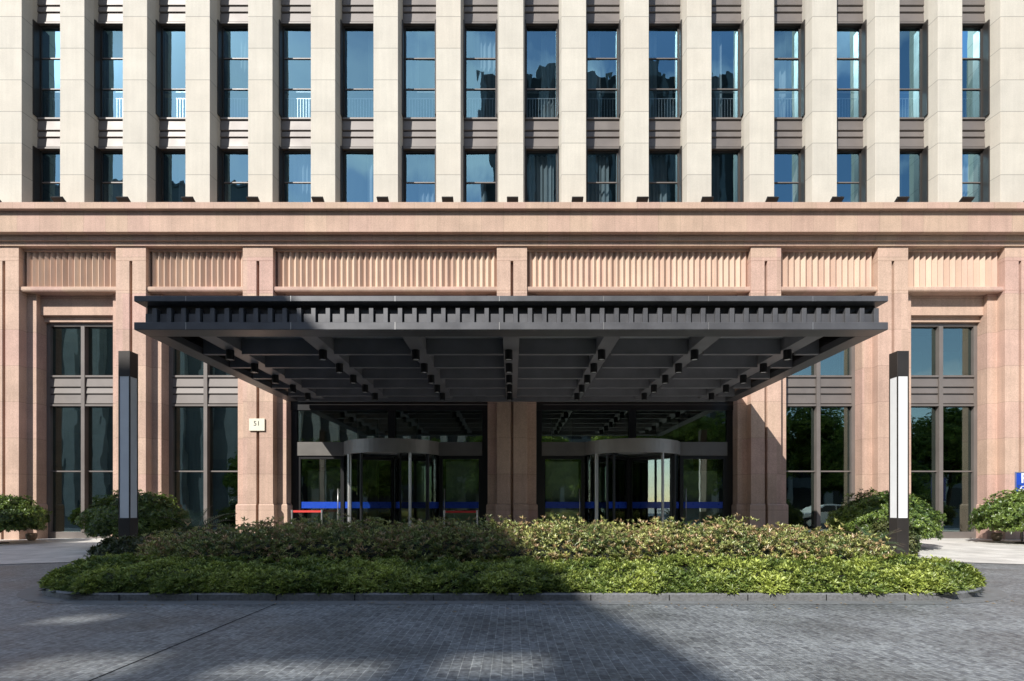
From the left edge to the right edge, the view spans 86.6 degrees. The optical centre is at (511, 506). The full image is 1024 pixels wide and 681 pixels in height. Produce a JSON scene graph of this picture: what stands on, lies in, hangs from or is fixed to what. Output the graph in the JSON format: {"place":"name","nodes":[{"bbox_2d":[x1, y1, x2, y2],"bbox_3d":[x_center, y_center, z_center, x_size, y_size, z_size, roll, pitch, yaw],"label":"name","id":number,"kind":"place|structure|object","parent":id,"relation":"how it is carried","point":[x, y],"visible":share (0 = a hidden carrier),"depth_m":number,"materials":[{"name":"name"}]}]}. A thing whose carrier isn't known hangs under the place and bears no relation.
{"place":"outdoors","nodes":[
{"label":"outdoors","id":0,"kind":"place"},
{"bbox_2d":[0,562,1023,680],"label":"ground","id":1,"kind":"structure","parent":0,"point":[982,641],"depth_m":5.42,"materials":[{"name":"grey stone"}]},
{"bbox_2d":[83,533,151,558],"bbox_3d":[-8.934,1.013,12.589,1.741,0.786,1.512,0,0,0],"label":"bush","id":2,"kind":"object","parent":1,"relation":"on","point":[116,544],"visible":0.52,"depth_m":12.25,"materials":[{"name":"green plant"}]},
{"bbox_2d":[89,604,273,680],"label":"road joint","id":3,"kind":"object","parent":1,"relation":"on","point":[174,645],"visible":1,"depth_m":5.17,"materials":[{"name":"black concrete"}]},
{"bbox_2d":[136,505,236,552],"bbox_3d":[-7.288,0.539,12.288,1.994,1.123,1.983,0,0,-35],"label":"sago palm","id":4,"kind":"object","parent":1,"relation":"on","point":[192,524],"visible":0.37,"depth_m":12.45,"materials":[{"name":"green plant"}]},
{"bbox_2d":[0,0,1023,539],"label":"hotel building","id":5,"kind":"structure","parent":1,"relation":"on","point":[482,110],"depth_m":19.88,"materials":[{"name":"beige stone"}]},
{"bbox_2d":[32,146,59,201],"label":"window","id":6,"kind":"structure","parent":5,"relation":"in","point":[38,182],"depth_m":20.52,"materials":[{"name":"brown metal"}]},
{"bbox_2d":[32,19,59,116],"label":"window","id":7,"kind":"structure","parent":5,"relation":"in","point":[45,39],"depth_m":20.57,"materials":[{"name":"blue glass"}]},
{"bbox_2d":[50,196,65,201],"bbox_3d":[-16.010,-10.766,19.247,0.400,0.262,0.346,0,0,0],"label":"floodlight","id":8,"kind":"object","parent":5,"relation":"on","point":[57,198],"visible":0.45,"depth_m":19.14,"materials":[{"name":"black metal"}]},
{"bbox_2d":[47,323,112,537],"bbox_3d":[-15.995,-2.817,20.547,2.790,8.033,0.595,0,0,0],"label":"window","id":9,"kind":"structure","parent":5,"relation":"in","point":[85,390],"depth_m":20.32,"materials":[{"name":"grey metal"}]},
{"bbox_2d":[94,146,122,201],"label":"window","id":10,"kind":"structure","parent":5,"relation":"in","point":[115,164],"depth_m":20.58,"materials":[{"name":"blue glass"}]},
{"bbox_2d":[94,19,122,116],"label":"window","id":11,"kind":"structure","parent":5,"relation":"in","point":[108,72],"depth_m":20.58,"materials":[{"name":"blue glass"}]},
{"bbox_2d":[116,196,130,201],"bbox_3d":[-13.720,-10.766,19.247,0.400,0.262,0.346,0,0,0],"label":"floodlight","id":12,"kind":"object","parent":5,"relation":"on","point":[122,198],"visible":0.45,"depth_m":19.14,"materials":[{"name":"black metal"}]},
{"bbox_2d":[156,146,184,201],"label":"window","id":13,"kind":"structure","parent":5,"relation":"in","point":[160,155],"depth_m":20.52,"materials":[{"name":"brown metal"}]},
{"bbox_2d":[156,19,184,116],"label":"window","id":14,"kind":"structure","parent":5,"relation":"in","point":[164,34],"depth_m":20.52,"materials":[{"name":"brown metal"}]},
{"bbox_2d":[181,196,194,201],"bbox_3d":[-11.430,-10.766,19.247,0.400,0.262,0.346,0,0,0],"label":"floodlight","id":15,"kind":"object","parent":5,"relation":"on","point":[187,198],"visible":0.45,"depth_m":19.14,"materials":[{"name":"black metal"}]},
{"bbox_2d":[169,346,237,535],"bbox_3d":[-11.425,-2.817,20.597,2.790,8.033,0.695,0,0,0],"label":"window","id":16,"kind":"structure","parent":5,"relation":"in","point":[207,390],"depth_m":20.33,"materials":[{"name":"grey metal"}]},
{"bbox_2d":[217,146,247,201],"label":"window","id":17,"kind":"structure","parent":5,"relation":"in","point":[221,182],"depth_m":20.45,"materials":[{"name":"brown metal"}]},
{"bbox_2d":[217,19,247,116],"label":"window","id":18,"kind":"structure","parent":5,"relation":"in","point":[239,43],"depth_m":20.79,"materials":[{"name":"blue glass"}]},
{"bbox_2d":[246,196,259,201],"bbox_3d":[-9.140,-10.766,19.247,0.400,0.262,0.346,0,0,0],"label":"floodlight","id":19,"kind":"object","parent":5,"relation":"on","point":[252,198],"visible":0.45,"depth_m":19.14,"materials":[{"name":"black metal"}]},
{"bbox_2d":[249,419,264,430],"bbox_3d":[-9.150,-2.920,19.516,0.560,0.440,0.064,0,0,0],"label":"number plaque","id":20,"kind":"object","parent":5,"relation":"attached to","point":[256,424],"visible":1,"depth_m":19.49,"materials":[{"name":"grey"}]},
{"bbox_2d":[279,146,310,201],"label":"window","id":21,"kind":"structure","parent":5,"relation":"in","point":[301,182],"depth_m":20.81,"materials":[{"name":"blue glass"}]},
{"bbox_2d":[279,19,310,116],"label":"window","id":22,"kind":"structure","parent":5,"relation":"in","point":[282,89],"depth_m":20.52,"materials":[{"name":"brown metal"}]},
{"bbox_2d":[311,196,324,201],"bbox_3d":[-6.850,-10.766,19.247,0.400,0.262,0.346,0,0,0],"label":"floodlight","id":23,"kind":"object","parent":5,"relation":"on","point":[317,198],"visible":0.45,"depth_m":19.14,"materials":[{"name":"black metal"}]},
{"bbox_2d":[340,146,373,201],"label":"window","id":24,"kind":"structure","parent":5,"relation":"in","point":[343,153],"depth_m":20.52,"materials":[{"name":"brown metal"}]},
{"bbox_2d":[340,19,373,116],"bbox_3d":[-5.755,-16.355,20.560,1.280,3.510,0.660,0,0,0],"label":"window","id":25,"kind":"structure","parent":5,"relation":"in","point":[343,100],"depth_m":20.59,"materials":[{"name":"brown metal"}]},
{"bbox_2d":[376,196,388,201],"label":"floodlight","id":26,"kind":"object","parent":5,"relation":"on","point":[382,199],"visible":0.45,"depth_m":19.14,"materials":[{"name":"black metal"}]},
{"bbox_2d":[344,438,444,537],"bbox_3d":[-4.500,-0.600,21.000,3.880,3.580,3.880,0,0,0],"label":"revolving door","id":27,"kind":"structure","parent":5,"relation":"in","point":[394,450],"depth_m":20.04,"materials":[{"name":"grey metal"}]},
{"bbox_2d":[402,146,435,201],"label":"window","id":28,"kind":"structure","parent":5,"relation":"in","point":[427,165],"depth_m":20.80,"materials":[{"name":"blue glass"}]},
{"bbox_2d":[402,19,435,116],"bbox_3d":[-3.465,-16.355,20.560,1.280,3.510,0.659,0,0,0],"label":"window","id":29,"kind":"structure","parent":5,"relation":"in","point":[410,43],"depth_m":20.67,"materials":[{"name":"blue glass"}]},
{"bbox_2d":[442,196,453,201],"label":"floodlight","id":30,"kind":"object","parent":5,"relation":"on","point":[447,198],"visible":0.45,"depth_m":19.14,"materials":[{"name":"black metal"}]},
{"bbox_2d":[463,146,497,201],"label":"window","id":31,"kind":"structure","parent":5,"relation":"in","point":[474,168],"depth_m":20.80,"materials":[{"name":"blue glass"}]},
{"bbox_2d":[463,19,497,116],"bbox_3d":[-1.175,-16.355,20.560,1.280,3.510,0.660,0,0,0],"label":"window","id":32,"kind":"structure","parent":5,"relation":"in","point":[485,89],"depth_m":20.80,"materials":[{"name":"blue glass"}]},
{"bbox_2d":[134,296,887,401],"bbox_3d":[-0.020,-4.048,15.563,16.100,0.885,7.934,0,0,0],"label":"entrance canopy","id":33,"kind":"object","parent":5,"relation":"attached to","point":[511,348],"visible":1,"depth_m":13.38,"materials":[{"name":"grey metal"}]},
{"bbox_2d":[507,196,517,201],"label":"floodlight","id":34,"kind":"object","parent":5,"relation":"on","point":[512,198],"visible":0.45,"depth_m":19.13,"materials":[{"name":"black metal"}]},
{"bbox_2d":[525,146,558,201],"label":"window","id":35,"kind":"structure","parent":5,"relation":"in","point":[539,171],"depth_m":20.83,"materials":[{"name":"blue metal"}]},
{"bbox_2d":[525,19,558,116],"bbox_3d":[1.115,-16.355,20.560,1.280,3.510,0.660,0,0,0],"label":"window","id":36,"kind":"structure","parent":5,"relation":"in","point":[549,89],"depth_m":20.80,"materials":[{"name":"blue glass"}]},
{"bbox_2d":[571,196,582,201],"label":"floodlight","id":37,"kind":"object","parent":5,"relation":"on","point":[577,198],"visible":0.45,"depth_m":19.14,"materials":[{"name":"black metal"}]},
{"bbox_2d":[586,146,620,201],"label":"window","id":38,"kind":"structure","parent":5,"relation":"in","point":[597,168],"depth_m":20.81,"materials":[{"name":"blue metal"}]},
{"bbox_2d":[586,19,620,116],"bbox_3d":[3.405,-16.355,20.560,1.280,3.510,0.660,0,0,0],"label":"window","id":39,"kind":"structure","parent":5,"relation":"in","point":[593,89],"depth_m":20.67,"materials":[{"name":"blue glass"}]},
{"bbox_2d":[579,438,679,538],"bbox_3d":[4.500,-0.600,21.000,3.880,3.580,3.880,0,0,0],"label":"revolving door","id":40,"kind":"structure","parent":5,"relation":"in","point":[626,459],"depth_m":20.20,"materials":[{"name":"grey metal"}]},
{"bbox_2d":[636,196,648,201],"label":"floodlight","id":41,"kind":"object","parent":5,"relation":"on","point":[642,199],"visible":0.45,"depth_m":19.14,"materials":[{"name":"black metal"}]},
{"bbox_2d":[649,146,681,201],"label":"window","id":42,"kind":"structure","parent":5,"relation":"in","point":[658,182],"depth_m":20.80,"materials":[{"name":"brown metal"}]},
{"bbox_2d":[649,19,681,116],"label":"window","id":43,"kind":"structure","parent":5,"relation":"in","point":[653,89],"depth_m":20.67,"materials":[{"name":"brown metal"}]},
{"bbox_2d":[701,196,713,201],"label":"floodlight","id":44,"kind":"object","parent":5,"relation":"on","point":[707,198],"visible":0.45,"depth_m":19.14,"materials":[{"name":"black metal"}]},
{"bbox_2d":[711,146,743,201],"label":"window","id":45,"kind":"structure","parent":5,"relation":"in","point":[740,154],"depth_m":20.58,"materials":[{"name":"brown metal"}]},
{"bbox_2d":[711,19,743,116],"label":"window","id":46,"kind":"structure","parent":5,"relation":"in","point":[716,40],"depth_m":20.67,"materials":[{"name":"blue glass"}]},
{"bbox_2d":[765,196,778,201],"bbox_3d":[9.180,-10.766,19.247,0.400,0.262,0.346,0,0,0],"label":"floodlight","id":47,"kind":"object","parent":5,"relation":"on","point":[772,198],"visible":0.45,"depth_m":19.14,"materials":[{"name":"black metal"}]},
{"bbox_2d":[774,146,804,201],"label":"window","id":48,"kind":"structure","parent":5,"relation":"in","point":[800,182],"depth_m":20.48,"materials":[{"name":"brown metal"}]},
{"bbox_2d":[774,19,804,116],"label":"window","id":49,"kind":"structure","parent":5,"relation":"in","point":[780,89],"depth_m":20.67,"materials":[{"name":"blue glass"}]},
{"bbox_2d":[786,345,854,537],"bbox_3d":[11.425,-2.817,20.515,2.790,8.033,0.530,0,0,0],"label":"window","id":50,"kind":"structure","parent":5,"relation":"in","point":[825,387],"depth_m":20.31,"materials":[{"name":"brown metal"}]},
{"bbox_2d":[830,196,843,201],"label":"floodlight","id":51,"kind":"object","parent":5,"relation":"on","point":[837,198],"visible":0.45,"depth_m":19.14,"materials":[{"name":"black metal"}]},
{"bbox_2d":[837,146,866,201],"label":"window","id":52,"kind":"structure","parent":5,"relation":"in","point":[862,155],"depth_m":20.47,"materials":[{"name":"grey metal"}]},
{"bbox_2d":[837,19,866,116],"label":"window","id":53,"kind":"structure","parent":5,"relation":"in","point":[853,39],"depth_m":20.54,"materials":[{"name":"brown metal"}]},
{"bbox_2d":[894,196,909,201],"bbox_3d":[13.760,-10.766,19.247,0.400,0.262,0.346,0,0,0],"label":"floodlight","id":54,"kind":"object","parent":5,"relation":"on","point":[902,198],"visible":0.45,"depth_m":19.14,"materials":[{"name":"black metal"}]},
{"bbox_2d":[900,146,927,201],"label":"window","id":55,"kind":"structure","parent":5,"relation":"in","point":[922,155],"depth_m":20.51,"materials":[{"name":"grey metal"}]},
{"bbox_2d":[900,19,927,116],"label":"window","id":56,"kind":"structure","parent":5,"relation":"in","point":[919,96],"depth_m":20.51,"materials":[{"name":"grey metal"}]},
{"bbox_2d":[911,323,976,537],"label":"window","id":57,"kind":"structure","parent":5,"relation":"in","point":[946,387],"depth_m":20.32,"materials":[{"name":"grey metal"}]},
{"bbox_2d":[959,196,974,201],"bbox_3d":[16.050,-10.766,19.247,0.400,0.262,0.346,0,0,0],"label":"floodlight","id":58,"kind":"object","parent":5,"relation":"on","point":[966,198],"visible":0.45,"depth_m":19.14,"materials":[{"name":"black metal"}]},
{"bbox_2d":[962,146,989,201],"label":"window","id":59,"kind":"structure","parent":5,"relation":"in","point":[983,157],"depth_m":20.52,"materials":[{"name":"grey metal"}]},
{"bbox_2d":[962,19,989,116],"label":"window","id":60,"kind":"structure","parent":5,"relation":"in","point":[975,39],"depth_m":20.53,"materials":[{"name":"grey metal"}]},
{"bbox_2d":[17,585,1006,603],"bbox_3d":[0.000,1.346,9.820,16.240,0.001,4.720,0,0,0],"label":"paving border","id":61,"kind":"object","parent":1,"relation":"on","point":[36,595],"visible":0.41,"depth_m":7.59,"materials":[{"name":"stone"}]},
{"bbox_2d":[42,586,981,600],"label":"curb","id":62,"kind":"structure","parent":61,"relation":"on","point":[514,596],"depth_m":7.75,"materials":[{"name":"concrete"}]},
{"bbox_2d":[37,551,986,596],"bbox_3d":[-0.015,1.042,9.825,15.862,0.560,4.373,0,0,0],"label":"hedge","id":63,"kind":"object","parent":62,"relation":"on","point":[125,572],"visible":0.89,"depth_m":8.00,"materials":[{"name":"green plant"}]},
{"bbox_2d":[133,512,896,567],"bbox_3d":[-0.062,0.685,10.493,14.324,1.170,2.775,0,0,0],"label":"tall hedge","id":64,"kind":"object","parent":62,"relation":"on","point":[415,542],"visible":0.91,"depth_m":9.63,"materials":[{"name":"green plant"}]},
{"bbox_2d":[866,517,922,555],"bbox_3d":[9.982,0.821,14.313,1.346,1.099,1.237,0,0,-34],"label":"bush","id":65,"kind":"object","parent":1,"relation":"on","point":[881,527],"visible":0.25,"depth_m":14.07,"materials":[{"name":"green plant"}]},
{"bbox_2d":[0,538,1023,563],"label":"pavement","id":66,"kind":"structure","parent":0,"point":[53,550],"depth_m":15.57,"materials":[{"name":"stone"}]},
{"bbox_2d":[0,494,52,543],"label":"domed shrub","id":67,"kind":"object","parent":66,"relation":"on","point":[17,513],"visible":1,"depth_m":17.62,"materials":[{"name":"green plant"}]},
{"bbox_2d":[25,533,37,540],"bbox_3d":[-16.791,1.073,19.000,0.330,0.265,0.325,0,0,0],"label":"stone pot","id":68,"kind":"object","parent":66,"relation":"on","point":[31,536],"visible":1,"depth_m":18.89,"materials":[{"name":"brown stone"}]},
{"bbox_2d":[118,351,137,536],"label":"lamp column","id":69,"kind":"structure","parent":66,"relation":"on","point":[127,443],"depth_m":13.31,"materials":[{"name":"white metal"}]},
{"bbox_2d":[74,489,189,539],"bbox_3d":[-11.466,0.341,16.580,2.949,1.910,2.842,0,0,-37],"label":"domed shrub","id":70,"kind":"object","parent":66,"relation":"on","point":[100,519],"visible":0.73,"depth_m":15.91,"materials":[{"name":"green plant"}]},
{"bbox_2d":[291,510,322,523],"bbox_3d":[-7.320,0.664,19.400,1.380,1.069,0.320,0,0,0],"label":"belt barrier","id":71,"kind":"object","parent":66,"relation":"on","point":[292,511],"visible":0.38,"depth_m":19.40,"materials":[{"name":"metal"}]},
{"bbox_2d":[443,510,477,524],"bbox_3d":[-1.771,0.669,18.800,1.457,1.059,0.320,0,0,0],"label":"belt barrier","id":72,"kind":"object","parent":66,"relation":"on","point":[444,511],"visible":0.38,"depth_m":18.80,"materials":[{"name":"metal"}]},
{"bbox_2d":[825,487,946,539],"bbox_3d":[11.315,0.350,16.585,3.068,1.896,2.980,0,0,-40],"label":"domed shrub","id":73,"kind":"object","parent":66,"relation":"on","point":[864,510],"visible":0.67,"depth_m":15.98,"materials":[{"name":"green plant"}]},
{"bbox_2d":[889,351,908,555],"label":"lamp column","id":74,"kind":"structure","parent":66,"relation":"on","point":[898,439],"depth_m":13.31,"materials":[{"name":"white metal"}]},
{"bbox_2d":[967,485,1023,543],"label":"domed shrub","id":75,"kind":"object","parent":66,"relation":"on","point":[1005,513],"visible":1,"depth_m":17.59,"materials":[{"name":"green plant"}]},
{"bbox_2d":[991,533,1002,540],"bbox_3d":[16.856,1.073,18.900,0.330,0.265,0.325,0,0,0],"label":"stone pot","id":76,"kind":"object","parent":66,"relation":"on","point":[996,536],"visible":1,"depth_m":18.80,"materials":[{"name":"brown stone"}]},
{"bbox_2d":[1015,472,1023,540],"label":"parking sign","id":77,"kind":"object","parent":66,"relation":"on","point":[1019,478],"visible":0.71,"depth_m":18.58,"materials":[{"name":"blue metal"}]},
{"bbox_2d":[840,524,906,553],"bbox_3d":[8.493,0.897,12.632,1.506,0.906,1.520,0,0,0],"label":"shrub","id":78,"kind":"object","parent":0,"point":[882,538],"visible":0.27,"depth_m":12.58,"materials":[{"name":"green plant"}]}
]}

